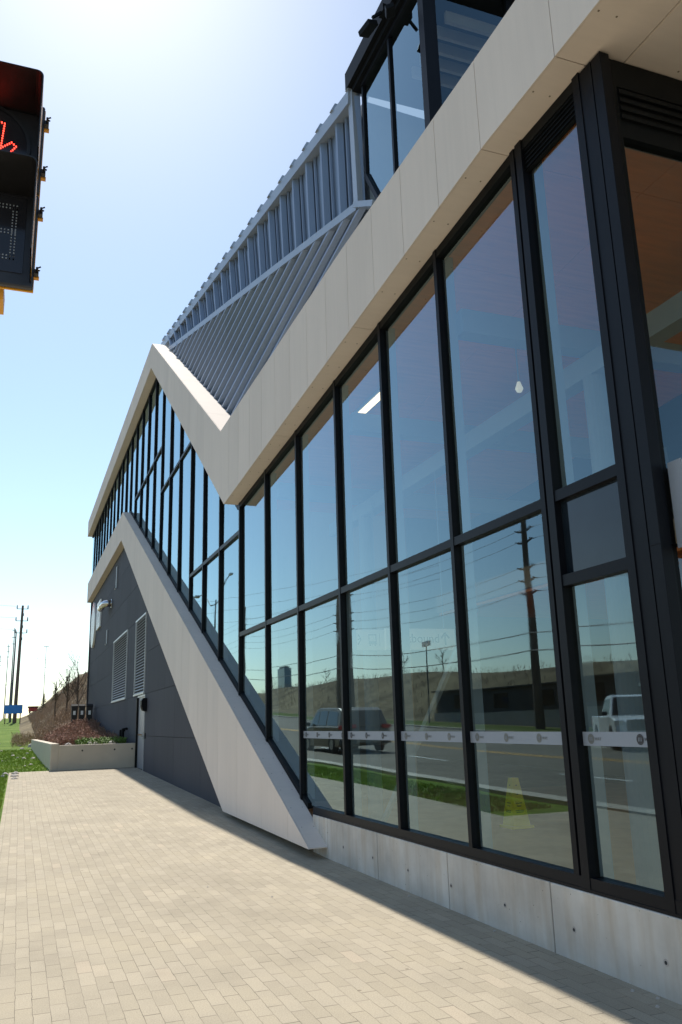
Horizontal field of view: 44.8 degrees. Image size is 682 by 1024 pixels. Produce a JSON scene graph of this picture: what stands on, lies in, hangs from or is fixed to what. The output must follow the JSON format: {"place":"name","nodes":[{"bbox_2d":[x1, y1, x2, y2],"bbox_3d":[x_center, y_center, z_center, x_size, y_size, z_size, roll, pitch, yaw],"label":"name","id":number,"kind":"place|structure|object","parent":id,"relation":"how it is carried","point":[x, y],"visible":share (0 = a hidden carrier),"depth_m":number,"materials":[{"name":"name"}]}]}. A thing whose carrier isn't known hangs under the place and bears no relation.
{"place":"outdoors","nodes":[
{"label":"outdoors","id":0,"kind":"place"},
{"bbox_2d":[0,718,47,821],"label":"lawn","id":1,"kind":"structure","parent":0,"point":[8,729],"depth_m":46.24,"materials":[{"name":"green plant"}]},
{"bbox_2d":[9,631,16,721],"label":"utility pole","id":2,"kind":"object","parent":1,"relation":"on","point":[11,699],"visible":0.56,"depth_m":95.12,"materials":[{"name":"wood"}]},
{"bbox_2d":[4,705,22,723],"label":"blue board","id":3,"kind":"object","parent":1,"relation":"on","point":[12,709],"visible":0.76,"depth_m":88.02,"materials":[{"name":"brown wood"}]},
{"bbox_2d":[12,605,28,722],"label":"utility pole","id":4,"kind":"object","parent":1,"relation":"on","point":[18,671],"visible":0.94,"depth_m":91.98,"materials":[{"name":"brown wood"}]},
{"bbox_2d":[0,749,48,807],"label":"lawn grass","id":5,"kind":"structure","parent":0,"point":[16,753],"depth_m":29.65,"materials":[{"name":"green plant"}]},
{"bbox_2d":[0,61,50,314],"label":"pedestrian signal","id":6,"kind":"object","parent":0,"point":[24,125],"visible":1,"depth_m":2.95,"materials":[{"name":"metal"}]},
{"bbox_2d":[0,0,423,717],"label":"sky","id":7,"kind":"structure","parent":0,"point":[172,122],"materials":[{"name":"blue"}]},
{"bbox_2d":[19,673,624,801],"bbox_3d":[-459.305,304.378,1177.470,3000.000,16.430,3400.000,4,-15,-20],"label":"ground","id":8,"kind":"structure","parent":0,"point":[436,775],"depth_m":21.06,"materials":[{"name":"plant"}]},
{"bbox_2d":[3,644,9,717],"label":"distant pole","id":9,"kind":"object","parent":8,"relation":"on","point":[8,646],"visible":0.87,"depth_m":173.34,"materials":[{"name":"metal"}]},
{"bbox_2d":[8,628,16,717],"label":"distant pole","id":10,"kind":"object","parent":8,"relation":"on","point":[12,668],"visible":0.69,"depth_m":137.55,"materials":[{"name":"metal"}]},
{"bbox_2d":[10,731,43,746],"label":"dry grass patch","id":11,"kind":"object","parent":8,"relation":"on","point":[24,739],"visible":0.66,"depth_m":44.47,"materials":[{"name":"brown plant"}]},
{"bbox_2d":[28,706,38,711],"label":"parked trailer","id":12,"kind":"object","parent":8,"relation":"on","point":[32,708],"visible":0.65,"depth_m":107.96,"materials":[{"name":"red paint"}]},
{"bbox_2d":[39,694,46,709],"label":"conifer","id":13,"kind":"object","parent":8,"relation":"on","point":[43,701],"visible":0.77,"depth_m":80.95,"materials":[{"name":"green plant"}]},
{"bbox_2d":[43,646,48,693],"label":"lamp post","id":14,"kind":"object","parent":8,"relation":"on","point":[45,666],"visible":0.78,"depth_m":167.20,"materials":[{"name":"metal"}]},
{"bbox_2d":[28,671,87,732],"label":"embankment","id":15,"kind":"structure","parent":8,"relation":"on","point":[35,718],"depth_m":71.69,"materials":[{"name":"brown soil"}]},
{"bbox_2d":[62,676,69,693],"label":"conifer","id":16,"kind":"object","parent":8,"relation":"on","point":[65,686],"visible":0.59,"depth_m":82.02,"materials":[{"name":"green plant"}]},
{"bbox_2d":[43,714,118,744],"bbox_3d":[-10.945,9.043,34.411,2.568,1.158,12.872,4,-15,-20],"label":"shrub bed","id":17,"kind":"object","parent":8,"relation":"on","point":[71,732],"visible":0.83,"depth_m":34.62,"materials":[{"name":"brown plant"}]},
{"bbox_2d":[50,676,63,719],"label":"bare tree","id":18,"kind":"object","parent":17,"relation":"on","point":[56,702],"visible":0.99,"depth_m":48.03,"materials":[{"name":"brown plant"}]},
{"bbox_2d":[36,702,85,740],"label":"slope brush","id":19,"kind":"object","parent":17,"relation":"on","point":[63,713],"visible":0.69,"depth_m":45.43,"materials":[{"name":"brown plant"}]},
{"bbox_2d":[58,662,80,710],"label":"bare tree","id":20,"kind":"object","parent":17,"relation":"on","point":[67,696],"visible":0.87,"depth_m":48.43,"materials":[{"name":"brown plant"}]},
{"bbox_2d":[71,704,77,722],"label":"waste bin","id":21,"kind":"object","parent":17,"relation":"on","point":[74,708],"visible":0.89,"depth_m":41.85,"materials":[{"name":"plastic"}]},
{"bbox_2d":[62,651,89,711],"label":"bare tree","id":22,"kind":"object","parent":17,"relation":"on","point":[77,688],"visible":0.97,"depth_m":46.93,"materials":[{"name":"brown plant"}]},
{"bbox_2d":[66,668,86,703],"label":"bare tree","id":23,"kind":"object","parent":17,"relation":"on","point":[78,685],"visible":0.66,"depth_m":49.65,"materials":[{"name":"brown plant"}]},
{"bbox_2d":[79,704,85,719],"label":"waste bin","id":24,"kind":"object","parent":17,"relation":"on","point":[82,711],"visible":0.89,"depth_m":41.99,"materials":[{"name":"plastic"}]},
{"bbox_2d":[86,704,92,720],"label":"waste bin","id":25,"kind":"object","parent":17,"relation":"on","point":[89,709],"visible":0.89,"depth_m":42.13,"materials":[{"name":"plastic"}]},
{"bbox_2d":[74,735,126,744],"bbox_3d":[-8.158,7.774,28.064,1.713,0.356,2.466,4,-15,-20],"label":"planter ground cover","id":26,"kind":"object","parent":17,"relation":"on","point":[85,740],"visible":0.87,"depth_m":27.43,"materials":[{"name":"green plant"}]},
{"bbox_2d":[31,739,134,770],"bbox_3d":[-10.814,9.697,33.333,2.604,0.955,15.483,4,-15,-22],"label":"concrete planter","id":27,"kind":"object","parent":8,"relation":"on","point":[51,756],"visible":0.75,"depth_m":26.50,"materials":[{"name":"grey concrete"}]},
{"bbox_2d":[86,0,681,1004],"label":"station building","id":28,"kind":"structure","parent":8,"relation":"on","point":[518,186],"depth_m":10.30,"materials":[{"name":"glass"}]},
{"bbox_2d":[92,534,94,573],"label":"window pane","id":29,"kind":"structure","parent":28,"relation":"in","point":[94,534],"depth_m":50.94,"materials":[{"name":"blue glass"}]},
{"bbox_2d":[94,529,96,569],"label":"window pane","id":30,"kind":"structure","parent":28,"relation":"in","point":[96,529],"depth_m":49.45,"materials":[{"name":"blue glass"}]},
{"bbox_2d":[96,524,98,565],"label":"window pane","id":31,"kind":"structure","parent":28,"relation":"in","point":[98,524],"depth_m":47.92,"materials":[{"name":"blue glass"}]},
{"bbox_2d":[99,517,101,559],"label":"window pane","id":32,"kind":"structure","parent":28,"relation":"in","point":[101,517],"depth_m":46.41,"materials":[{"name":"blue glass"}]},
{"bbox_2d":[101,510,104,555],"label":"window pane","id":33,"kind":"structure","parent":28,"relation":"in","point":[104,510],"depth_m":44.91,"materials":[{"name":"blue glass"}]},
{"bbox_2d":[104,502,107,549],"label":"window pane","id":34,"kind":"structure","parent":28,"relation":"in","point":[107,502],"depth_m":43.40,"materials":[{"name":"blue glass"}]},
{"bbox_2d":[107,495,110,543],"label":"window pane","id":35,"kind":"structure","parent":28,"relation":"in","point":[110,495],"depth_m":41.90,"materials":[{"name":"blue glass"}]},
{"bbox_2d":[111,485,114,534],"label":"window pane","id":36,"kind":"structure","parent":28,"relation":"in","point":[114,485],"depth_m":40.38,"materials":[{"name":"blue glass"}]},
{"bbox_2d":[114,477,117,528],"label":"window pane","id":37,"kind":"structure","parent":28,"relation":"in","point":[116,488],"depth_m":38.89,"materials":[{"name":"blue glass"}]},
{"bbox_2d":[118,468,121,520],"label":"window pane","id":38,"kind":"structure","parent":28,"relation":"in","point":[120,482],"depth_m":37.37,"materials":[{"name":"blue glass"}]},
{"bbox_2d":[122,456,126,512],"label":"window pane","id":39,"kind":"structure","parent":28,"relation":"in","point":[125,461],"depth_m":35.86,"materials":[{"name":"blue glass"}]},
{"bbox_2d":[126,443,131,511],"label":"window pane","id":40,"kind":"structure","parent":28,"relation":"in","point":[129,451],"depth_m":34.29,"materials":[{"name":"blue glass"}]},
{"bbox_2d":[131,431,136,514],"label":"window pane","id":41,"kind":"structure","parent":28,"relation":"in","point":[135,437],"depth_m":32.72,"materials":[{"name":"blue glass"}]},
{"bbox_2d":[135,494,139,522],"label":"window pane","id":42,"kind":"structure","parent":28,"relation":"in","point":[138,499],"depth_m":30.69,"materials":[{"name":"blue glass"}]},
{"bbox_2d":[136,416,142,494],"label":"window pane","id":43,"kind":"structure","parent":28,"relation":"in","point":[140,424],"depth_m":31.28,"materials":[{"name":"blue glass"}]},
{"bbox_2d":[137,697,144,768],"bbox_3d":[-6.340,6.964,26.104,0.097,2.173,1.600,4,-15,-20],"label":"door","id":44,"kind":"structure","parent":28,"relation":"in","point":[141,713],"depth_m":26.12,"materials":[{"name":"grey paint"}]},
{"bbox_2d":[141,482,145,532],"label":"window pane","id":45,"kind":"structure","parent":28,"relation":"in","point":[143,505],"depth_m":29.14,"materials":[{"name":"blue glass"}]},
{"bbox_2d":[142,401,148,483],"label":"window pane","id":46,"kind":"structure","parent":28,"relation":"in","point":[145,439],"depth_m":29.78,"materials":[{"name":"blue glass"}]},
{"bbox_2d":[146,467,153,542],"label":"window pane","id":47,"kind":"structure","parent":28,"relation":"in","point":[150,478],"depth_m":27.57,"materials":[{"name":"blue glass"}]},
{"bbox_2d":[148,384,155,471],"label":"window pane","id":48,"kind":"structure","parent":28,"relation":"in","point":[153,396],"depth_m":28.26,"materials":[{"name":"blue glass"}]},
{"bbox_2d":[153,453,160,555],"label":"window pane","id":49,"kind":"structure","parent":28,"relation":"in","point":[158,463],"depth_m":25.99,"materials":[{"name":"blue glass"}]},
{"bbox_2d":[156,382,162,455],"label":"window pane","id":50,"kind":"structure","parent":28,"relation":"in","point":[160,391],"depth_m":26.73,"materials":[{"name":"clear glass"}]},
{"bbox_2d":[161,483,168,568],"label":"window pane","id":51,"kind":"structure","parent":28,"relation":"in","point":[165,495],"depth_m":24.20,"materials":[{"name":"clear glass"}]},
{"bbox_2d":[162,395,170,487],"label":"window pane","id":52,"kind":"structure","parent":28,"relation":"in","point":[167,407],"depth_m":24.90,"materials":[{"name":"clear glass"}]},
{"bbox_2d":[169,467,178,584],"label":"window pane","id":53,"kind":"structure","parent":28,"relation":"in","point":[175,478],"depth_m":22.61,"materials":[{"name":"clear glass"}]},
{"bbox_2d":[172,410,179,470],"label":"window pane","id":54,"kind":"structure","parent":28,"relation":"in","point":[176,423],"depth_m":23.30,"materials":[{"name":"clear glass"}]},
{"bbox_2d":[179,446,190,602],"bbox_3d":[-3.920,0.460,20.885,0.009,4.157,1.592,4,-15,-20],"label":"window pane","id":55,"kind":"structure","parent":28,"relation":"in","point":[186,462],"depth_m":21.02,"materials":[{"name":"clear glass"}]},
{"bbox_2d":[182,428,189,453],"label":"window pane","id":56,"kind":"structure","parent":28,"relation":"in","point":[185,440],"depth_m":21.91,"materials":[{"name":"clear glass"}]},
{"bbox_2d":[191,569,201,623],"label":"window pane","id":57,"kind":"structure","parent":28,"relation":"in","point":[196,581],"depth_m":18.98,"materials":[{"name":"clear glass"}]},
{"bbox_2d":[191,449,202,572],"bbox_3d":[-3.363,-0.464,19.555,0.002,3.682,1.532,4,-15,-20],"label":"window pane","id":58,"kind":"structure","parent":28,"relation":"in","point":[197,516],"depth_m":19.57,"materials":[{"name":"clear glass"}]},
{"bbox_2d":[204,554,218,651],"bbox_3d":[-2.705,2.031,17.351,0.006,2.122,1.612,4,-15,-20],"label":"window pane","id":59,"kind":"structure","parent":28,"relation":"in","point":[211,569],"depth_m":17.42,"materials":[{"name":"clear glass"}]},
{"bbox_2d":[205,472,218,559],"bbox_3d":[-2.772,-0.327,17.948,0.004,2.595,1.612,4,-15,-21],"label":"window pane","id":60,"kind":"structure","parent":28,"relation":"in","point":[212,497],"depth_m":17.99,"materials":[{"name":"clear glass"}]},
{"bbox_2d":[221,536,238,684],"bbox_3d":[-2.101,1.982,15.742,0.003,2.850,1.632,4,-15,-20],"label":"window pane","id":61,"kind":"structure","parent":28,"relation":"in","point":[229,589],"depth_m":15.82,"materials":[{"name":"clear glass"}]},
{"bbox_2d":[222,502,238,544],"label":"window pane","id":62,"kind":"structure","parent":28,"relation":"in","point":[230,514],"depth_m":16.35,"materials":[{"name":"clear glass"}]},
{"bbox_2d":[242,627,264,728],"bbox_3d":[-1.453,2.861,13.851,0.001,1.707,1.712,4,-15,-20],"label":"window pane","id":63,"kind":"structure","parent":28,"relation":"in","point":[253,644],"depth_m":13.84,"materials":[{"name":"clear glass"}]},
{"bbox_2d":[242,480,264,630],"bbox_3d":[-1.513,0.778,14.378,0.003,2.441,1.712,4,-15,-20],"label":"window pane","id":64,"kind":"structure","parent":28,"relation":"in","point":[253,566],"depth_m":14.40,"materials":[{"name":"clear glass"}]},
{"bbox_2d":[268,623,274,744],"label":"window pane","id":65,"kind":"structure","parent":28,"relation":"in","point":[271,627],"depth_m":12.89,"materials":[{"name":"clear glass"}]},
{"bbox_2d":[268,453,285,618],"bbox_3d":[-0.903,0.311,12.826,0.003,2.553,1.632,4,-15,-21],"label":"window pane","id":66,"kind":"structure","parent":28,"relation":"in","point":[276,475],"depth_m":13.22,"materials":[{"name":"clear glass"}]},
{"bbox_2d":[354,388,379,412],"bbox_3d":[0.341,-1.438,11.403,0.140,0.060,1.700,4,-15,-20],"label":"ceiling strip light","id":67,"kind":"object","parent":28,"relation":"attached to","point":[370,402],"visible":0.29,"depth_m":11.19,"materials":[{"name":"paint"}]},
{"bbox_2d":[356,503,384,649],"bbox_3d":[0.351,1.013,13.383,0.720,2.420,0.054,4,-15,-20],"label":"hanging sign","id":68,"kind":"object","parent":28,"relation":"hanging from","point":[370,639],"visible":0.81,"depth_m":13.15,"materials":[{"name":"paint"}]},
{"bbox_2d":[358,2,394,37],"bbox_3d":[0.585,-7.905,12.999,0.436,0.577,0.723,4,-15,-20],"label":"rooftop floodlight","id":69,"kind":"object","parent":28,"relation":"attached to","point":[368,28],"visible":1,"depth_m":13.02,"materials":[{"name":"black metal"}]},
{"bbox_2d":[384,472,454,649],"bbox_3d":[1.028,0.572,11.331,1.020,2.610,0.054,4,-15,-20],"label":"hanging sign","id":70,"kind":"object","parent":28,"relation":"hanging from","point":[432,639],"visible":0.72,"depth_m":11.08,"materials":[{"name":"paint"}]},
{"bbox_2d":[499,777,533,829],"bbox_3d":[2.493,4.163,11.847,0.360,0.680,0.360,4,-15,-20],"label":"wet floor cone","id":71,"kind":"object","parent":28,"relation":"on","point":[516,817],"visible":1,"depth_m":11.75,"materials":[{"name":"yellow plastic"}]},
{"bbox_2d":[515,349,522,392],"bbox_3d":[2.163,-1.741,10.127,0.100,0.580,0.100,4,-15,-20],"label":"round ceiling lamp","id":72,"kind":"object","parent":28,"relation":"hanging from","point":[519,388],"visible":0.94,"depth_m":10.07,"materials":[{"name":"paint"}]},
{"bbox_2d":[667,458,681,547],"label":"projecting sign","id":73,"kind":"object","parent":28,"relation":"attached to","point":[674,467],"visible":1,"depth_m":5.10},
{"bbox_2d":[0,767,681,1023],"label":"paving","id":74,"kind":"structure","parent":0,"point":[114,909],"depth_m":6.39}
]}

